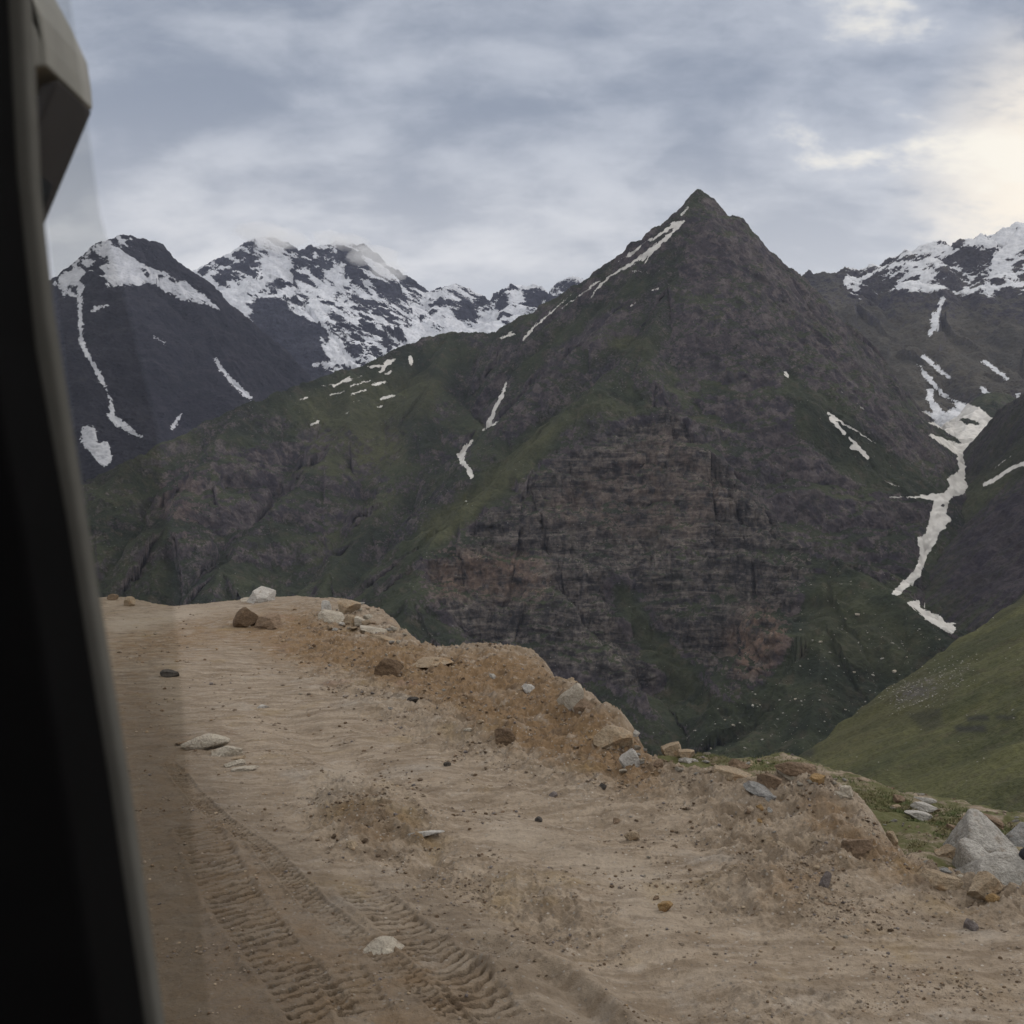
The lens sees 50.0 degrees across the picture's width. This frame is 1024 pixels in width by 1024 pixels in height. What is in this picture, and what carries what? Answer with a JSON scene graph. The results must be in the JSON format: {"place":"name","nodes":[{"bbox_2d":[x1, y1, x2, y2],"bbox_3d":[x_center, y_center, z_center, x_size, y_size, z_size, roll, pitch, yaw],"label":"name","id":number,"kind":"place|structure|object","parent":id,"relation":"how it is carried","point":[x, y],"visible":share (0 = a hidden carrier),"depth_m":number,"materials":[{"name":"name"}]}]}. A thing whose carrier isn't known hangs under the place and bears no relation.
{"place":"outdoors","nodes":[
{"label":"outdoors","id":0,"kind":"place"},
{"bbox_2d":[0,0,164,1023],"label":"vehicle window","id":1,"kind":"structure","parent":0,"point":[76,943],"depth_m":0.47,"materials":[{"name":"black rubber"}]},
{"bbox_2d":[32,0,91,220],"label":"mirror housing","id":2,"kind":"object","parent":1,"relation":"attached to","point":[64,98],"visible":0.51,"depth_m":0.76,"materials":[{"name":"grey plastic"}]},
{"bbox_2d":[51,234,310,484],"bbox_3d":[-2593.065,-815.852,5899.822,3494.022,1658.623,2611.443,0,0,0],"label":"dark peak","id":3,"kind":"structure","parent":0,"point":[158,343],"depth_m":5706.28,"materials":[{"name":"grey stone"}]},
{"bbox_2d":[192,236,585,380],"bbox_3d":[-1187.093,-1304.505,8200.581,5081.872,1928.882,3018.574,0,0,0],"label":"snowy massif","id":4,"kind":"structure","parent":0,"point":[320,310],"depth_m":8448.01,"materials":[{"name":"white snow"}]},
{"bbox_2d":[45,0,1023,300],"label":"sky","id":5,"kind":"structure","parent":0,"point":[482,146],"materials":[{"name":"grey"}]},
{"bbox_2d":[82,189,1015,758],"bbox_3d":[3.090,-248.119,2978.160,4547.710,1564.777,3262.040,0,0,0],"label":"mountain peak","id":6,"kind":"structure","parent":0,"point":[696,461],"depth_m":2697.80,"materials":[{"name":"grey stone"}]},
{"bbox_2d":[100,596,1023,1023],"bbox_3d":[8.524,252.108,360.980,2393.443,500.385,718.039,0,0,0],"label":"ground","id":7,"kind":"structure","parent":0,"point":[794,956],"depth_m":7.16,"materials":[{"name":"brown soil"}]},
{"bbox_2d":[107,594,118,599],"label":"boulder","id":8,"kind":"object","parent":7,"relation":"on","point":[112,596],"visible":0.97,"depth_m":27.22,"materials":[{"name":"brown stone"}]},
{"bbox_2d":[124,596,135,605],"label":"boulder","id":9,"kind":"object","parent":7,"relation":"on","point":[129,600],"visible":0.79,"depth_m":26.49,"materials":[{"name":"beige stone"}]},
{"bbox_2d":[160,669,178,677],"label":"stone","id":10,"kind":"object","parent":7,"relation":"on","point":[166,673],"visible":0.98,"depth_m":15.12,"materials":[{"name":"grey stone"}]},
{"bbox_2d":[181,733,229,749],"bbox_3d":[-2.993,2.251,10.714,0.480,0.170,0.195,-3,0,-8],"label":"rock","id":11,"kind":"object","parent":7,"relation":"on","point":[207,740],"visible":0.98,"depth_m":10.64,"materials":[{"name":"stone"}]},
{"bbox_2d":[211,745,242,756],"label":"flat rock","id":12,"kind":"object","parent":7,"relation":"on","point":[228,750],"visible":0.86,"depth_m":10.36,"materials":[{"name":"stone"}]},
{"bbox_2d":[224,759,245,767],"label":"rock","id":13,"kind":"object","parent":7,"relation":"on","point":[239,762],"visible":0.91,"depth_m":9.93,"materials":[{"name":"stone"}]},
{"bbox_2d":[231,755,245,759],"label":"flat rock","id":14,"kind":"object","parent":7,"relation":"on","point":[239,757],"visible":0.8,"depth_m":10.20,"materials":[{"name":"beige stone"}]},
{"bbox_2d":[231,765,258,771],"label":"flat rock","id":15,"kind":"object","parent":7,"relation":"on","point":[243,768],"visible":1,"depth_m":9.71,"materials":[{"name":"stone"}]},
{"bbox_2d":[233,607,258,627],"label":"rock","id":16,"kind":"object","parent":7,"relation":"on","point":[246,617],"visible":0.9,"depth_m":21.45,"materials":[{"name":"stone"}]},
{"bbox_2d":[246,586,275,603],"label":"boulder","id":17,"kind":"object","parent":7,"relation":"on","point":[260,594],"visible":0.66,"depth_m":27.23,"materials":[{"name":"stone"}]},
{"bbox_2d":[257,704,268,707],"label":"stone","id":18,"kind":"object","parent":7,"relation":"on","point":[262,706],"visible":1,"depth_m":12.79,"materials":[{"name":"beige stone"}]},
{"bbox_2d":[254,613,282,629],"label":"rock","id":19,"kind":"object","parent":7,"relation":"on","point":[270,621],"visible":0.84,"depth_m":21.34,"materials":[{"name":"brown stone"}]},
{"bbox_2d":[321,600,331,609],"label":"boulder","id":20,"kind":"object","parent":7,"relation":"on","point":[325,604],"visible":0.58,"depth_m":23.05,"materials":[{"name":"stone"}]},
{"bbox_2d":[318,609,344,622],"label":"boulder","id":21,"kind":"object","parent":7,"relation":"on","point":[329,616],"visible":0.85,"depth_m":21.91,"materials":[{"name":"stone"}]},
{"bbox_2d":[337,599,360,613],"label":"boulder","id":22,"kind":"object","parent":7,"relation":"on","point":[347,605],"visible":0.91,"depth_m":22.58,"materials":[{"name":"beige stone"}]},
{"bbox_2d":[344,614,354,625],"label":"boulder","id":23,"kind":"object","parent":7,"relation":"on","point":[348,619],"visible":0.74,"depth_m":21.33,"materials":[{"name":"beige stone"}]},
{"bbox_2d":[346,841,357,849],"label":"rock","id":24,"kind":"object","parent":7,"relation":"on","point":[351,845],"visible":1,"depth_m":7.34,"materials":[{"name":"beige stone"}]},
{"bbox_2d":[354,616,364,625],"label":"boulder","id":25,"kind":"object","parent":7,"relation":"on","point":[358,620],"visible":0.64,"depth_m":21.18,"materials":[{"name":"stone"}]},
{"bbox_2d":[361,620,370,624],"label":"loose stone","id":26,"kind":"object","parent":7,"relation":"on","point":[366,622],"visible":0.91,"depth_m":21.05,"materials":[{"name":"beige stone"}]},
{"bbox_2d":[363,614,372,619],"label":"loose stone","id":27,"kind":"object","parent":7,"relation":"on","point":[367,616],"visible":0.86,"depth_m":22.22,"materials":[{"name":"beige stone"}]},
{"bbox_2d":[360,625,387,633],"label":"flat rock","id":28,"kind":"object","parent":7,"relation":"on","point":[369,629],"visible":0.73,"depth_m":20.48,"materials":[{"name":"stone"}]},
{"bbox_2d":[370,634,395,643],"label":"flat rock","id":29,"kind":"object","parent":7,"relation":"on","point":[384,638],"visible":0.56,"depth_m":19.17,"materials":[{"name":"beige stone"}]},
{"bbox_2d":[363,936,403,954],"bbox_3d":[-0.662,2.258,5.695,0.240,0.080,0.138,0,0,-6],"label":"flat rock","id":30,"kind":"object","parent":7,"relation":"on","point":[383,945],"visible":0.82,"depth_m":5.68,"materials":[{"name":"stone"}]},
{"bbox_2d":[374,658,403,676],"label":"clod","id":31,"kind":"object","parent":7,"relation":"on","point":[385,666],"visible":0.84,"depth_m":15.02,"materials":[{"name":"soil"}]},
{"bbox_2d":[407,696,418,702],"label":"stone","id":32,"kind":"object","parent":7,"relation":"on","point":[414,699],"visible":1,"depth_m":12.60,"materials":[{"name":"grey stone"}]},
{"bbox_2d":[408,830,444,836],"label":"flat rock","id":33,"kind":"object","parent":7,"relation":"on","point":[428,832],"visible":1,"depth_m":7.65,"materials":[{"name":"stone"}]},
{"bbox_2d":[412,656,452,667],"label":"flat rock","id":34,"kind":"object","parent":7,"relation":"on","point":[425,662],"visible":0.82,"depth_m":15.78,"materials":[{"name":"beige stone"}]},
{"bbox_2d":[443,762,450,766],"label":"stone","id":35,"kind":"object","parent":7,"relation":"on","point":[445,764],"visible":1,"depth_m":9.86,"materials":[{"name":"grey stone"}]},
{"bbox_2d":[494,728,516,745],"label":"rock","id":36,"kind":"object","parent":7,"relation":"on","point":[505,736],"visible":0.98,"depth_m":10.56,"materials":[{"name":"stone"}]},
{"bbox_2d":[522,683,534,693],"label":"flat rock","id":37,"kind":"object","parent":7,"relation":"on","point":[527,688],"visible":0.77,"depth_m":12.99,"materials":[{"name":"stone"}]},
{"bbox_2d":[535,816,541,821],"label":"stone","id":38,"kind":"object","parent":7,"relation":"on","point":[538,818],"visible":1,"depth_m":8.19,"materials":[{"name":"grey stone"}]},
{"bbox_2d":[549,791,557,796],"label":"stone","id":39,"kind":"object","parent":7,"relation":"on","point":[553,794],"visible":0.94,"depth_m":8.77,"materials":[{"name":"beige stone"}]},
{"bbox_2d":[556,683,583,711],"bbox_3d":[0.633,1.995,11.665,0.112,0.403,0.300,0,38,-50],"label":"boulder","id":40,"kind":"object","parent":7,"relation":"on","point":[571,697],"visible":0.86,"depth_m":11.61,"materials":[{"name":"stone"}]},
{"bbox_2d":[573,698,592,714],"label":"boulder","id":41,"kind":"object","parent":7,"relation":"on","point":[581,705],"visible":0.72,"depth_m":11.50,"materials":[{"name":"brown stone"}]},
{"bbox_2d":[599,783,606,789],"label":"stone","id":42,"kind":"object","parent":7,"relation":"on","point":[602,786],"visible":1,"depth_m":8.89,"materials":[{"name":"grey stone"}]},
{"bbox_2d":[593,725,633,747],"bbox_3d":[0.951,2.092,10.207,0.368,0.206,0.251,12,3,12],"label":"boulder","id":43,"kind":"object","parent":7,"relation":"on","point":[607,736],"visible":0.99,"depth_m":10.13,"materials":[{"name":"beige stone"}]},
{"bbox_2d":[613,818,619,823],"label":"stone","id":44,"kind":"object","parent":7,"relation":"on","point":[616,820],"visible":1,"depth_m":8.13,"materials":[{"name":"brown stone"}]},
{"bbox_2d":[619,748,639,767],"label":"flat rock","id":45,"kind":"object","parent":7,"relation":"on","point":[629,757],"visible":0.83,"depth_m":9.59,"materials":[{"name":"stone"}]},
{"bbox_2d":[624,831,639,840],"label":"stone","id":46,"kind":"object","parent":7,"relation":"on","point":[631,835],"visible":1,"depth_m":7.74,"materials":[{"name":"beige stone"}]},
{"bbox_2d":[633,730,639,736],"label":"boulder","id":47,"kind":"object","parent":7,"relation":"on","point":[636,733],"visible":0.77,"depth_m":10.91,"materials":[{"name":"grey stone"}]},
{"bbox_2d":[634,745,640,749],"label":"loose stone","id":48,"kind":"object","parent":7,"relation":"on","point":[637,747],"visible":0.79,"depth_m":10.38,"materials":[{"name":"beige stone"}]},
{"bbox_2d":[653,759,663,767],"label":"stone","id":49,"kind":"object","parent":7,"relation":"on","point":[658,763],"visible":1,"depth_m":9.34,"materials":[{"name":"beige stone"}]},
{"bbox_2d":[657,901,672,911],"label":"stone","id":50,"kind":"object","parent":7,"relation":"on","point":[664,906],"visible":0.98,"depth_m":6.24,"materials":[{"name":"yellow stone"}]},
{"bbox_2d":[661,741,680,756],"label":"boulder","id":51,"kind":"object","parent":7,"relation":"on","point":[670,748],"visible":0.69,"depth_m":12.98,"materials":[{"name":"beige stone"}]},
{"bbox_2d":[674,766,683,771],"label":"loose stone","id":52,"kind":"object","parent":7,"relation":"on","point":[679,769],"visible":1,"depth_m":9.08,"materials":[{"name":"beige stone"}]},
{"bbox_2d":[677,749,694,757],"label":"boulder","id":53,"kind":"object","parent":7,"relation":"on","point":[686,753],"visible":0.8,"depth_m":12.79,"materials":[{"name":"beige stone"}]},
{"bbox_2d":[678,757,698,762],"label":"flat rock","id":54,"kind":"object","parent":7,"relation":"on","point":[686,760],"visible":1,"depth_m":12.68,"materials":[{"name":"grey stone"}]},
{"bbox_2d":[712,765,751,780],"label":"boulder","id":55,"kind":"object","parent":7,"relation":"on","point":[729,773],"visible":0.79,"depth_m":8.76,"materials":[{"name":"beige stone"}]},
{"bbox_2d":[728,758,749,768],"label":"boulder","id":56,"kind":"object","parent":7,"relation":"on","point":[733,762],"visible":0.66,"depth_m":12.67,"materials":[{"name":"brown stone"}]},
{"bbox_2d":[743,780,772,797],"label":"flat rock","id":57,"kind":"object","parent":7,"relation":"on","point":[757,789],"visible":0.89,"depth_m":8.32,"materials":[{"name":"stone"}]},
{"bbox_2d":[756,804,763,810],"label":"stone","id":58,"kind":"object","parent":7,"relation":"on","point":[760,807],"visible":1,"depth_m":8.00,"materials":[{"name":"stone"}]},
{"bbox_2d":[757,773,782,788],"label":"boulder","id":59,"kind":"object","parent":7,"relation":"on","point":[768,781],"visible":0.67,"depth_m":8.45,"materials":[{"name":"brown stone"}]},
{"bbox_2d":[765,795,776,801],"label":"stone","id":60,"kind":"object","parent":7,"relation":"on","point":[770,797],"visible":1,"depth_m":8.14,"materials":[{"name":"grey stone"}]},
{"bbox_2d":[777,770,795,780],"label":"flat rock","id":61,"kind":"object","parent":7,"relation":"on","point":[788,777],"visible":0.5,"depth_m":8.68,"materials":[{"name":"stone"}]},
{"bbox_2d":[774,762,815,776],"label":"boulder","id":62,"kind":"object","parent":7,"relation":"on","point":[790,769],"visible":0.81,"depth_m":8.65,"materials":[{"name":"brown stone"}]},
{"bbox_2d":[813,865,819,870],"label":"stone","id":63,"kind":"object","parent":7,"relation":"on","point":[816,867],"visible":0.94,"depth_m":6.82,"materials":[{"name":"beige stone"}]},
{"bbox_2d":[810,773,825,784],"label":"boulder","id":64,"kind":"object","parent":7,"relation":"on","point":[819,779],"visible":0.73,"depth_m":8.29,"materials":[{"name":"orange stone"}]},
{"bbox_2d":[818,871,831,887],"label":"rock","id":65,"kind":"object","parent":7,"relation":"on","point":[825,880],"visible":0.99,"depth_m":6.44,"materials":[{"name":"stone"}]},
{"bbox_2d":[658,751,1023,857],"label":"grass","id":66,"kind":"structure","parent":7,"relation":"on","point":[955,813],"depth_m":11.21,"materials":[{"name":"green plant"}]},
{"bbox_2d":[834,791,852,798],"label":"flat rock","id":67,"kind":"object","parent":7,"relation":"on","point":[841,795],"visible":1,"depth_m":8.07,"materials":[{"name":"stone"}]},
{"bbox_2d":[840,785,853,796],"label":"rock","id":68,"kind":"object","parent":7,"relation":"on","point":[846,789],"visible":0.92,"depth_m":8.08,"materials":[{"name":"stone"}]},
{"bbox_2d":[841,839,872,858],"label":"boulder","id":69,"kind":"object","parent":7,"relation":"on","point":[856,848],"visible":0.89,"depth_m":7.22,"materials":[{"name":"brown stone"}]},
{"bbox_2d":[886,831,897,845],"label":"rock","id":70,"kind":"object","parent":7,"relation":"on","point":[891,837],"visible":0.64,"depth_m":7.94,"materials":[{"name":"beige stone"}]},
{"bbox_2d":[893,795,904,802],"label":"rock","id":71,"kind":"object","parent":7,"relation":"on","point":[898,798],"visible":0.94,"depth_m":11.42,"materials":[{"name":"brown stone"}]},
{"bbox_2d":[904,810,932,819],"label":"flat rock","id":72,"kind":"object","parent":7,"relation":"on","point":[918,815],"visible":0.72,"depth_m":10.79,"materials":[{"name":"stone"}]},
{"bbox_2d":[910,801,937,811],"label":"flat rock","id":73,"kind":"object","parent":7,"relation":"on","point":[923,806],"visible":0.83,"depth_m":11.01,"materials":[{"name":"stone"}]},
{"bbox_2d":[914,797,936,803],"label":"flat rock","id":74,"kind":"object","parent":7,"relation":"on","point":[928,800],"visible":0.93,"depth_m":11.59,"materials":[{"name":"grey stone"}]},
{"bbox_2d":[919,868,962,890],"bbox_3d":[2.575,2.240,6.623,0.260,0.131,0.154,11,6,29],"label":"flat rock","id":75,"kind":"object","parent":7,"relation":"on","point":[939,880],"visible":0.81,"depth_m":6.57,"materials":[{"name":"beige stone"}]},
{"bbox_2d":[934,844,955,858],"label":"rock","id":76,"kind":"object","parent":7,"relation":"on","point":[947,850],"visible":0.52,"depth_m":9.30,"materials":[{"name":"beige stone"}]},
{"bbox_2d":[940,867,951,873],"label":"stone","id":77,"kind":"object","parent":7,"relation":"on","point":[945,870],"visible":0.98,"depth_m":6.71,"materials":[{"name":"grey stone"}]},
{"bbox_2d":[946,824,955,829],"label":"rock","id":78,"kind":"object","parent":7,"relation":"on","point":[951,826],"visible":0.42,"depth_m":10.18,"materials":[{"name":"brown stone"}]},
{"bbox_2d":[963,918,978,930],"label":"stone","id":79,"kind":"object","parent":7,"relation":"on","point":[969,924],"visible":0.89,"depth_m":6.05,"materials":[{"name":"grey stone"}]},
{"bbox_2d":[960,813,1003,829],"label":"flat rock","id":80,"kind":"object","parent":7,"relation":"on","point":[998,823],"visible":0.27,"depth_m":10.37,"materials":[{"name":"brown stone"}]},
{"bbox_2d":[967,871,1002,901],"bbox_3d":[2.800,2.241,6.533,0.224,0.169,0.154,-10,2,-14],"label":"boulder","id":81,"kind":"object","parent":7,"relation":"on","point":[983,883],"visible":0.87,"depth_m":6.48,"materials":[{"name":"beige stone"}]},
{"bbox_2d":[956,851,1023,885],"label":"boulder","id":82,"kind":"object","parent":7,"relation":"on","point":[1005,868],"visible":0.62,"depth_m":8.63,"materials":[{"name":"grey stone"}]},
{"bbox_2d":[952,838,988,867],"bbox_3d":[3.784,2.859,8.972,0.275,0.372,0.499,0,0,0],"label":"boulder","id":83,"kind":"object","parent":82,"relation":"on","point":[967,850],"visible":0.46,"depth_m":8.92,"materials":[{"name":"grey stone"}]},
{"bbox_2d":[943,808,1018,853],"bbox_3d":[4.054,2.810,9.435,0.583,0.523,0.811,0,0,0],"label":"boulder","id":84,"kind":"object","parent":83,"relation":"on","point":[983,830],"visible":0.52,"depth_m":9.26,"materials":[{"name":"grey stone"}]},
{"bbox_2d":[1019,848,1023,859],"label":"bird","id":85,"kind":"object","parent":82,"relation":"on","point":[1021,853],"visible":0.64,"depth_m":8.68},
{"bbox_2d":[985,893,999,902],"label":"rock","id":86,"kind":"object","parent":7,"relation":"on","point":[992,897],"visible":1,"depth_m":6.34,"materials":[{"name":"orange stone"}]},
{"bbox_2d":[1005,822,1023,846],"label":"boulder","id":87,"kind":"object","parent":7,"relation":"on","point":[1015,835],"visible":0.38,"depth_m":9.73,"materials":[{"name":"stone"}]},
{"bbox_2d":[798,595,1023,812],"bbox_3d":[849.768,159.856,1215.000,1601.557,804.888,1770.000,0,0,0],"label":"hillside","id":88,"kind":"structure","parent":0,"point":[934,757],"depth_m":959.95,"materials":[{"name":"green plant"}]},
{"bbox_2d":[702,581,1013,762],"bbox_3d":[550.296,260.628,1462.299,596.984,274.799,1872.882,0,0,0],"label":"scree","id":89,"kind":"structure","parent":88,"relation":"on","point":[885,686],"depth_m":1189.72,"materials":[{"name":"grey stone"}]},
{"bbox_2d":[802,222,1023,426],"bbox_3d":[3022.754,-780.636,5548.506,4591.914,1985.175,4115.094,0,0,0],"label":"snowy range","id":90,"kind":"structure","parent":0,"point":[939,324],"depth_m":5607.98,"materials":[{"name":"grey stone"}]},
{"bbox_2d":[922,393,1023,631],"bbox_3d":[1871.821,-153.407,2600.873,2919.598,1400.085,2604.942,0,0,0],"label":"gorge side","id":91,"kind":"object","parent":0,"point":[976,575],"visible":0.3,"depth_m":2493.26,"materials":[{"name":"grey stone"}]}
]}

